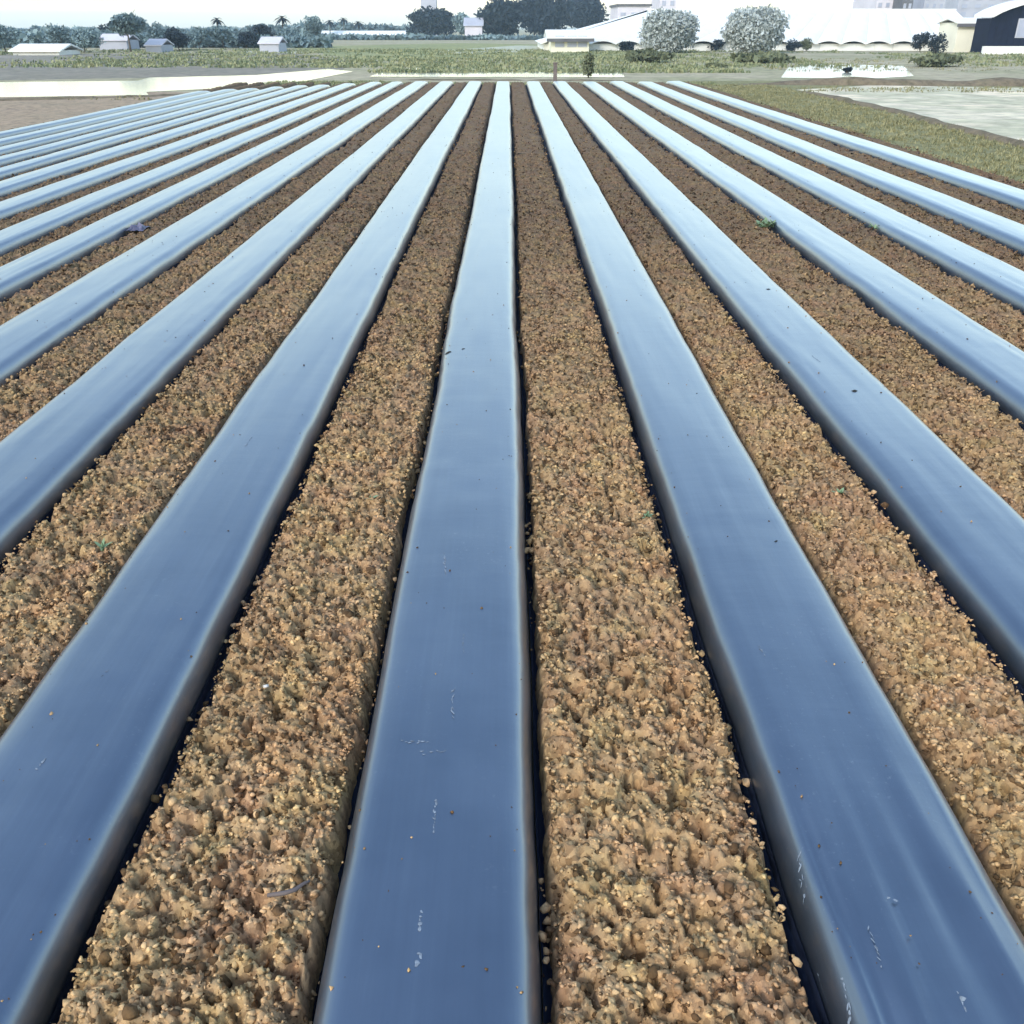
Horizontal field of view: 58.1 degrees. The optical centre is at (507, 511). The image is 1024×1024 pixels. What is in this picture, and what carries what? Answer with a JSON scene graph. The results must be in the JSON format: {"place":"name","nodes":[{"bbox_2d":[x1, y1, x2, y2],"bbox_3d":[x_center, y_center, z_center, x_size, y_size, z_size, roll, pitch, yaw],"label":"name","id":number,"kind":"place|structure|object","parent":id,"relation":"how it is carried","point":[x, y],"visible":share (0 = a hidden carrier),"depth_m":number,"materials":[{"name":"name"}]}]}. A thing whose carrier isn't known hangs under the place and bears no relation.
{"place":"outdoors","nodes":[
{"label":"outdoors","id":0,"kind":"place"},
{"bbox_2d":[0,92,189,130],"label":"bare soil","id":1,"kind":"structure","parent":0,"point":[16,114],"depth_m":31.61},
{"bbox_2d":[0,53,345,79],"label":"fallow field","id":2,"kind":"structure","parent":0,"point":[8,72],"depth_m":58.42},
{"bbox_2d":[0,0,852,27],"label":"sky","id":3,"kind":"structure","parent":0,"point":[16,13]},
{"bbox_2d":[294,43,630,59],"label":"green field","id":4,"kind":"structure","parent":0,"point":[449,46],"depth_m":123.06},
{"bbox_2d":[0,28,1023,1022],"bbox_3d":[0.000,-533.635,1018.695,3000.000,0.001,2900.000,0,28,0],"label":"ground","id":5,"kind":"structure","parent":0,"point":[753,73],"depth_m":54.76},
{"bbox_2d":[0,24,19,51],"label":"broad tree","id":6,"kind":"object","parent":5,"relation":"on","point":[5,37],"visible":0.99,"depth_m":95.50,"materials":[{"name":"green plant"}]},
{"bbox_2d":[8,44,83,54],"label":"shed","id":7,"kind":"structure","parent":5,"relation":"on","point":[44,49],"depth_m":90.06,"materials":[{"name":"white plastic"}]},
{"bbox_2d":[45,22,71,43],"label":"broad tree","id":8,"kind":"object","parent":5,"relation":"on","point":[57,34],"visible":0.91,"depth_m":99.41,"materials":[{"name":"green plant"}]},
{"bbox_2d":[71,28,105,52],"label":"broad tree","id":9,"kind":"object","parent":5,"relation":"on","point":[82,38],"visible":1,"depth_m":97.32,"materials":[{"name":"green plant"}]},
{"bbox_2d":[0,93,184,100],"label":"earth bank","id":10,"kind":"structure","parent":5,"relation":"on","point":[46,98],"depth_m":35.27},
{"bbox_2d":[0,91,208,138],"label":"mulch bed","id":11,"kind":"object","parent":5,"relation":"on","point":[22,130],"visible":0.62,"depth_m":25.85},
{"bbox_2d":[0,89,237,146],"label":"mulch bed","id":12,"kind":"object","parent":5,"relation":"on","point":[47,132],"visible":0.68,"depth_m":24.86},
{"bbox_2d":[99,34,139,49],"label":"farm house","id":13,"kind":"structure","parent":5,"relation":"on","point":[115,41],"depth_m":108.96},
{"bbox_2d":[5,82,247,130],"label":"soil furrow","id":14,"kind":"structure","parent":5,"relation":"on","point":[233,85],"depth_m":39.42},
{"bbox_2d":[106,11,148,51],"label":"broad tree","id":15,"kind":"object","parent":5,"relation":"on","point":[126,24],"visible":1,"depth_m":96.80,"materials":[{"name":"green plant"}]},
{"bbox_2d":[0,88,258,155],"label":"mulch bed","id":16,"kind":"object","parent":5,"relation":"on","point":[27,144],"visible":0.66,"depth_m":23.68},
{"bbox_2d":[0,86,283,166],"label":"mulch bed","id":17,"kind":"object","parent":5,"relation":"on","point":[16,157],"visible":0.71,"depth_m":22.28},
{"bbox_2d":[23,82,263,133],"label":"soil furrow","id":18,"kind":"structure","parent":5,"relation":"on","point":[249,85],"depth_m":40.60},
{"bbox_2d":[0,85,307,179],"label":"mulch bed","id":19,"kind":"object","parent":5,"relation":"on","point":[52,158],"visible":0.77,"depth_m":20.73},
{"bbox_2d":[143,21,165,40],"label":"broad tree","id":20,"kind":"object","parent":5,"relation":"on","point":[155,31],"visible":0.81,"depth_m":102.93,"materials":[{"name":"green plant"}]},
{"bbox_2d":[31,82,279,139],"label":"soil furrow","id":21,"kind":"structure","parent":5,"relation":"on","point":[261,87],"depth_m":40.64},
{"bbox_2d":[0,82,314,167],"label":"soil furrow","id":22,"kind":"structure","parent":5,"relation":"on","point":[308,84],"depth_m":34.27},
{"bbox_2d":[143,39,173,51],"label":"farm house","id":23,"kind":"structure","parent":5,"relation":"on","point":[156,45],"depth_m":100.43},
{"bbox_2d":[0,85,329,197],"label":"mulch bed","id":24,"kind":"object","parent":5,"relation":"on","point":[18,183],"visible":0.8,"depth_m":19.12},
{"bbox_2d":[1,82,330,180],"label":"soil furrow","id":25,"kind":"structure","parent":5,"relation":"on","point":[326,83],"depth_m":22.91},
{"bbox_2d":[0,27,333,47],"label":"woods","id":26,"kind":"object","parent":5,"relation":"on","point":[36,36],"visible":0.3,"depth_m":120.70,"materials":[{"name":"green plant"}]},
{"bbox_2d":[0,82,348,201],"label":"soil furrow","id":27,"kind":"structure","parent":5,"relation":"on","point":[44,183],"depth_m":18.19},
{"bbox_2d":[0,69,352,96],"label":"flooded paddy","id":28,"kind":"structure","parent":5,"relation":"on","point":[69,88],"depth_m":44.12,"materials":[{"name":"liquid"}]},
{"bbox_2d":[161,26,192,49],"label":"broad tree","id":29,"kind":"object","parent":5,"relation":"on","point":[175,37],"visible":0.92,"depth_m":105.80,"materials":[{"name":"green plant"}]},
{"bbox_2d":[0,83,355,219],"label":"mulch bed","id":30,"kind":"object","parent":5,"relation":"on","point":[13,206],"visible":0.77,"depth_m":17.02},
{"bbox_2d":[0,82,368,228],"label":"soil furrow","id":31,"kind":"structure","parent":5,"relation":"on","point":[63,201],"depth_m":16.27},
{"bbox_2d":[0,82,380,256],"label":"mulch bed","id":32,"kind":"object","parent":5,"relation":"on","point":[23,233],"visible":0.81,"depth_m":14.63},
{"bbox_2d":[0,82,390,266],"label":"soil furrow","id":33,"kind":"structure","parent":5,"relation":"on","point":[14,255],"depth_m":14.46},
{"bbox_2d":[186,26,210,48],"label":"broad tree","id":34,"kind":"object","parent":5,"relation":"on","point":[197,34],"visible":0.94,"depth_m":110.55,"materials":[{"name":"green plant"}]},
{"bbox_2d":[0,81,402,302],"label":"mulch bed","id":35,"kind":"object","parent":5,"relation":"on","point":[27,271],"visible":0.83,"depth_m":12.44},
{"bbox_2d":[0,82,412,325],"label":"soil furrow","id":36,"kind":"structure","parent":5,"relation":"on","point":[5,311],"depth_m":11.62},
{"bbox_2d":[125,222,150,230],"bbox_3d":[-4.714,-3.648,11.738,0.237,0.077,0.318,0,28,0],"label":"plastic scrap","id":37,"kind":"object","parent":36,"relation":"on","point":[140,227],"visible":1,"depth_m":11.70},
{"bbox_2d":[7,20,410,34],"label":"distant woods","id":38,"kind":"object","parent":5,"relation":"on","point":[349,27],"visible":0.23,"depth_m":292.70,"materials":[{"name":"green plant"}]},
{"bbox_2d":[0,81,427,387],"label":"mulch bed","id":39,"kind":"object","parent":5,"relation":"on","point":[27,338],"visible":0.77,"depth_m":9.91,"materials":[{"name":"plastic"}]},
{"bbox_2d":[0,82,437,439],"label":"soil furrow","id":40,"kind":"structure","parent":5,"relation":"on","point":[295,188],"depth_m":8.94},
{"bbox_2d":[206,24,234,47],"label":"broad tree","id":41,"kind":"object","parent":5,"relation":"on","point":[221,33],"visible":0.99,"depth_m":112.42,"materials":[{"name":"green plant"}]},
{"bbox_2d":[0,81,453,572],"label":"mulch bed","id":42,"kind":"object","parent":5,"relation":"on","point":[80,425],"visible":0.92,"depth_m":6.86,"materials":[{"name":"plastic"}]},
{"bbox_2d":[0,82,466,736],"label":"soil furrow","id":43,"kind":"structure","parent":5,"relation":"on","point":[374,178],"depth_m":5.50,"materials":[{"name":"soil"}]},
{"bbox_2d":[0,81,481,1023],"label":"mulch bed","id":44,"kind":"object","parent":5,"relation":"on","point":[122,691],"visible":0.91,"depth_m":3.71,"materials":[{"name":"plastic"}]},
{"bbox_2d":[236,31,259,47],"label":"broad tree","id":45,"kind":"object","parent":5,"relation":"on","point":[247,38],"visible":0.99,"depth_m":118.43,"materials":[{"name":"green plant"}]},
{"bbox_2d":[251,23,274,36],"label":"broad tree","id":46,"kind":"object","parent":5,"relation":"on","point":[259,29],"visible":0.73,"depth_m":130.57,"materials":[{"name":"green plant"}]},
{"bbox_2d":[257,37,287,51],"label":"farm house","id":47,"kind":"structure","parent":5,"relation":"on","point":[272,44],"depth_m":100.17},
{"bbox_2d":[57,82,495,1023],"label":"soil furrow","id":48,"kind":"structure","parent":5,"relation":"on","point":[333,842],"depth_m":3.37,"materials":[{"name":"soil"}]},
{"bbox_2d":[267,880,309,896],"bbox_3d":[-0.643,1.113,2.713,0.129,0.027,0.033,-13,30,-23],"label":"twig","id":49,"kind":"object","parent":48,"relation":"on","point":[288,891],"visible":1,"depth_m":2.70,"materials":[{"name":"grey wood"}]},
{"bbox_2d":[276,27,299,36],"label":"broad tree","id":50,"kind":"object","parent":5,"relation":"on","point":[287,32],"visible":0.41,"depth_m":146.43,"materials":[{"name":"green plant"}]},
{"bbox_2d":[301,15,324,36],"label":"broad tree","id":51,"kind":"object","parent":5,"relation":"on","point":[313,25],"visible":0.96,"depth_m":155.26,"materials":[{"name":"green plant"}]},
{"bbox_2d":[321,31,407,35],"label":"long greenhouse","id":52,"kind":"object","parent":5,"relation":"on","point":[389,33],"visible":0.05,"depth_m":253.74,"materials":[{"name":"white plastic"}]},
{"bbox_2d":[299,31,543,39],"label":"scrub","id":53,"kind":"object","parent":5,"relation":"on","point":[409,36],"visible":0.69,"depth_m":191.56,"materials":[{"name":"green plant"}]},
{"bbox_2d":[421,0,436,35],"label":"grey tower","id":54,"kind":"structure","parent":5,"relation":"on","point":[426,3],"depth_m":262.72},
{"bbox_2d":[405,5,456,35],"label":"round tree","id":55,"kind":"object","parent":5,"relation":"on","point":[431,21],"visible":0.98,"depth_m":234.80,"materials":[{"name":"green plant"}]},
{"bbox_2d":[312,81,551,1023],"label":"mulch bed","id":56,"kind":"object","parent":5,"relation":"on","point":[460,884],"visible":0.96,"depth_m":3.28,"materials":[{"name":"plastic"}]},
{"bbox_2d":[451,12,469,33],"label":"round tree","id":57,"kind":"object","parent":5,"relation":"on","point":[458,20],"visible":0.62,"depth_m":225.93,"materials":[{"name":"green plant"}]},
{"bbox_2d":[463,18,483,35],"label":"pale house","id":58,"kind":"structure","parent":5,"relation":"on","point":[473,26],"depth_m":205.72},
{"bbox_2d":[258,79,719,86],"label":"headland grass","id":59,"kind":"structure","parent":5,"relation":"on","point":[336,82],"depth_m":44.78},
{"bbox_2d":[444,46,540,54],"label":"pale strip","id":60,"kind":"object","parent":5,"relation":"on","point":[519,48],"visible":0.33,"depth_m":117.22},
{"bbox_2d":[14,206,973,1023],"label":"spilled soil","id":61,"kind":"structure","parent":5,"relation":"on","point":[542,936],"depth_m":3.76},
{"bbox_2d":[370,67,623,76],"bbox_3d":[-0.385,-27.277,57.055,15.190,0.001,14.520,0,28,0],"label":"flooded channel","id":62,"kind":"object","parent":5,"relation":"on","point":[500,74],"visible":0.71,"depth_m":53.36,"materials":[{"name":"liquid"}]},
{"bbox_2d":[474,0,525,35],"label":"tall tree","id":63,"kind":"object","parent":5,"relation":"on","point":[502,17],"visible":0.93,"depth_m":205.12,"materials":[{"name":"green plant"}]},
{"bbox_2d":[383,79,624,80],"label":"earth bank","id":64,"kind":"structure","parent":5,"relation":"on","point":[513,80],"depth_m":47.55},
{"bbox_2d":[0,99,1023,1023],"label":"soil clods","id":65,"kind":"object","parent":5,"relation":"on","point":[276,909],"visible":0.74,"depth_m":4.19,"materials":[{"name":"soil"}]},
{"bbox_2d":[0,47,1023,72],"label":"rough grass","id":66,"kind":"structure","parent":5,"relation":"on","point":[517,63],"depth_m":71.44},
{"bbox_2d":[513,0,574,34],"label":"tall tree","id":67,"kind":"object","parent":5,"relation":"on","point":[541,17],"visible":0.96,"depth_m":223.14,"materials":[{"name":"green plant"}]},
{"bbox_2d":[68,57,1023,99],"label":"bank grass","id":68,"kind":"structure","parent":5,"relation":"on","point":[911,87],"depth_m":41.32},
{"bbox_2d":[544,30,593,51],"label":"cream house","id":69,"kind":"structure","parent":5,"relation":"on","point":[568,40],"depth_m":100.03,"materials":[{"name":"white"}]},
{"bbox_2d":[564,0,609,29],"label":"tall tree","id":70,"kind":"object","parent":5,"relation":"on","point":[584,13],"visible":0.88,"depth_m":246.10,"materials":[{"name":"green plant"}]},
{"bbox_2d":[581,52,594,77],"bbox_3d":[4.373,-24.101,49.930,0.777,1.448,0.870,-8,29,-15],"label":"shrub","id":71,"kind":"object","parent":5,"relation":"on","point":[587,64],"visible":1,"depth_m":49.76,"materials":[{"name":"green plant"}]},
{"bbox_2d":[619,40,636,50],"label":"shrub","id":72,"kind":"object","parent":5,"relation":"on","point":[627,45],"visible":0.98,"depth_m":102.05,"materials":[{"name":"green plant"}]},
{"bbox_2d":[609,4,651,19],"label":"grey house","id":73,"kind":"structure","parent":5,"relation":"on","point":[619,10],"depth_m":166.91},
{"bbox_2d":[624,48,675,61],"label":"shrub","id":74,"kind":"object","parent":5,"relation":"on","point":[649,54],"visible":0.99,"depth_m":70.33,"materials":[{"name":"green plant"}]},
{"bbox_2d":[511,82,815,1023],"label":"soil furrow","id":75,"kind":"structure","parent":5,"relation":"on","point":[647,830],"depth_m":3.35,"materials":[{"name":"soil"}]},
{"bbox_2d":[651,0,676,8],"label":"grey block","id":76,"kind":"structure","parent":5,"relation":"on","point":[665,4],"depth_m":201.69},
{"bbox_2d":[637,6,699,52],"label":"grey tree","id":77,"kind":"object","parent":5,"relation":"on","point":[669,30],"visible":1,"depth_m":95.77,"materials":[{"name":"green plant"}]},
{"bbox_2d":[704,39,725,50],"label":"shrub","id":78,"kind":"object","parent":5,"relation":"on","point":[719,44],"visible":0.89,"depth_m":105.76,"materials":[{"name":"green plant"}]},
{"bbox_2d":[535,9,962,50],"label":"white greenhouse","id":79,"kind":"object","parent":5,"relation":"on","point":[868,29],"visible":0.59,"depth_m":109.94,"materials":[{"name":"plastic"}]},
{"bbox_2d":[719,3,790,52],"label":"grey tree","id":80,"kind":"object","parent":5,"relation":"on","point":[749,29],"visible":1,"depth_m":93.91,"materials":[{"name":"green plant"}]},
{"bbox_2d":[730,49,795,62],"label":"shrub","id":81,"kind":"object","parent":5,"relation":"on","point":[760,56],"visible":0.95,"depth_m":70.13,"materials":[{"name":"green plant"}]},
{"bbox_2d":[525,81,1023,1023],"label":"mulch bed","id":82,"kind":"object","parent":5,"relation":"on","point":[805,707],"visible":0.98,"depth_m":3.29,"materials":[{"name":"plastic"}]},
{"bbox_2d":[1,132,1017,1001],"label":"soil crumbs","id":83,"kind":"object","parent":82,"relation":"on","point":[481,608],"visible":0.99,"depth_m":3.62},
{"bbox_2d":[541,82,1023,935],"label":"soil furrow","id":84,"kind":"structure","parent":5,"relation":"on","point":[967,822],"depth_m":4.30,"materials":[{"name":"soil"}]},
{"bbox_2d":[553,81,1023,702],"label":"mulch bed","id":85,"kind":"object","parent":5,"relation":"on","point":[881,439],"visible":0.86,"depth_m":5.66,"materials":[{"name":"plastic"}]},
{"bbox_2d":[785,38,802,51],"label":"shrub","id":86,"kind":"object","parent":5,"relation":"on","point":[792,46],"visible":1,"depth_m":101.90,"materials":[{"name":"green plant"}]},
{"bbox_2d":[567,82,1023,518],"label":"soil furrow","id":87,"kind":"structure","parent":5,"relation":"on","point":[590,98],"depth_m":8.06,"materials":[{"name":"soil"}]},
{"bbox_2d":[756,217,775,226],"bbox_3d":[3.353,-3.733,11.940,0.360,0.111,0.377,0,28,0],"label":"weed plant","id":88,"kind":"object","parent":87,"relation":"on","point":[766,222],"visible":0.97,"depth_m":11.90,"materials":[{"name":"green plant"}]},
{"bbox_2d":[582,81,1023,429],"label":"mulch bed","id":89,"kind":"object","parent":5,"relation":"on","point":[981,357],"visible":0.83,"depth_m":8.91,"materials":[{"name":"plastic"}]},
{"bbox_2d":[800,37,811,50],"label":"shrub","id":90,"kind":"object","parent":5,"relation":"on","point":[806,45],"visible":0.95,"depth_m":104.02,"materials":[{"name":"green plant"}]},
{"bbox_2d":[596,82,1023,351],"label":"soil furrow","id":91,"kind":"structure","parent":5,"relation":"on","point":[740,163],"depth_m":11.24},
{"bbox_2d":[609,81,1023,314],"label":"mulch bed","id":92,"kind":"object","parent":5,"relation":"on","point":[944,253],"visible":0.81,"depth_m":12.08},
{"bbox_2d":[625,82,1023,270],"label":"soil furrow","id":93,"kind":"structure","parent":5,"relation":"on","point":[817,168],"depth_m":14.61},
{"bbox_2d":[637,81,1023,255],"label":"mulch bed","id":94,"kind":"object","parent":5,"relation":"on","point":[1008,233],"visible":0.74,"depth_m":14.93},
{"bbox_2d":[653,82,1023,224],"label":"soil furrow","id":95,"kind":"structure","parent":5,"relation":"on","point":[976,198],"depth_m":17.11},
{"bbox_2d":[666,81,1023,210],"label":"mulch bed","id":96,"kind":"object","parent":5,"relation":"on","point":[1004,194],"visible":0.77,"depth_m":18.25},
{"bbox_2d":[781,64,912,77],"bbox_3d":[21.473,-28.131,58.676,7.575,0.001,22.582,9,29,17],"label":"flooded strip","id":97,"kind":"object","parent":5,"relation":"on","point":[814,72],"visible":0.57,"depth_m":55.69,"materials":[{"name":"liquid"}]},
{"bbox_2d":[681,81,1023,182],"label":"verge","id":98,"kind":"structure","parent":5,"relation":"on","point":[897,142],"depth_m":24.63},
{"bbox_2d":[684,82,1023,189],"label":"soil furrow","id":99,"kind":"structure","parent":5,"relation":"on","point":[985,174],"depth_m":20.33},
{"bbox_2d":[852,0,892,8],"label":"lilac block","id":100,"kind":"structure","parent":5,"relation":"on","point":[872,4],"depth_m":181.48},
{"bbox_2d":[738,77,1023,85],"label":"earth bank","id":101,"kind":"structure","parent":5,"relation":"on","point":[865,81],"depth_m":43.44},
{"bbox_2d":[892,0,913,8],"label":"dark block","id":102,"kind":"structure","parent":5,"relation":"on","point":[902,4],"depth_m":175.53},
{"bbox_2d":[800,91,1023,146],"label":"earth bank","id":103,"kind":"structure","parent":5,"relation":"on","point":[996,137],"depth_m":26.65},
{"bbox_2d":[801,85,1023,140],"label":"flooded plot","id":104,"kind":"object","parent":5,"relation":"on","point":[997,113],"visible":0.75,"depth_m":33.20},
{"bbox_2d":[910,31,930,51],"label":"shrub","id":105,"kind":"object","parent":5,"relation":"on","point":[919,40],"visible":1,"depth_m":101.85,"materials":[{"name":"green plant"}]},
{"bbox_2d":[912,0,945,8],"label":"block","id":106,"kind":"structure","parent":5,"relation":"on","point":[928,4],"depth_m":184.15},
{"bbox_2d":[908,53,967,66],"bbox_3d":[29.914,-31.350,64.049,3.534,1.139,4.198,25,37,39],"label":"shrub","id":107,"kind":"object","parent":5,"relation":"on","point":[938,60],"visible":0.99,"depth_m":63.15,"materials":[{"name":"green plant"}]},
{"bbox_2d":[928,31,948,53],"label":"shrub","id":108,"kind":"object","parent":5,"relation":"on","point":[937,45],"visible":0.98,"depth_m":92.31,"materials":[{"name":"green plant"}]},
{"bbox_2d":[936,18,976,51],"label":"lean to","id":109,"kind":"object","parent":5,"relation":"on","point":[959,32],"visible":0.65,"depth_m":99.99,"materials":[{"name":"white plastic"}]},
{"bbox_2d":[944,0,1013,17],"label":"grey block","id":110,"kind":"structure","parent":5,"relation":"on","point":[967,8],"depth_m":201.78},
{"bbox_2d":[970,0,1023,53],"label":"navy shed","id":111,"kind":"structure","parent":5,"relation":"on","point":[1001,31],"depth_m":92.52,"materials":[{"name":"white metal"}]},
{"bbox_2d":[1015,18,1023,37],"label":"window","id":112,"kind":"structure","parent":111,"relation":"in","point":[1019,33],"depth_m":92.06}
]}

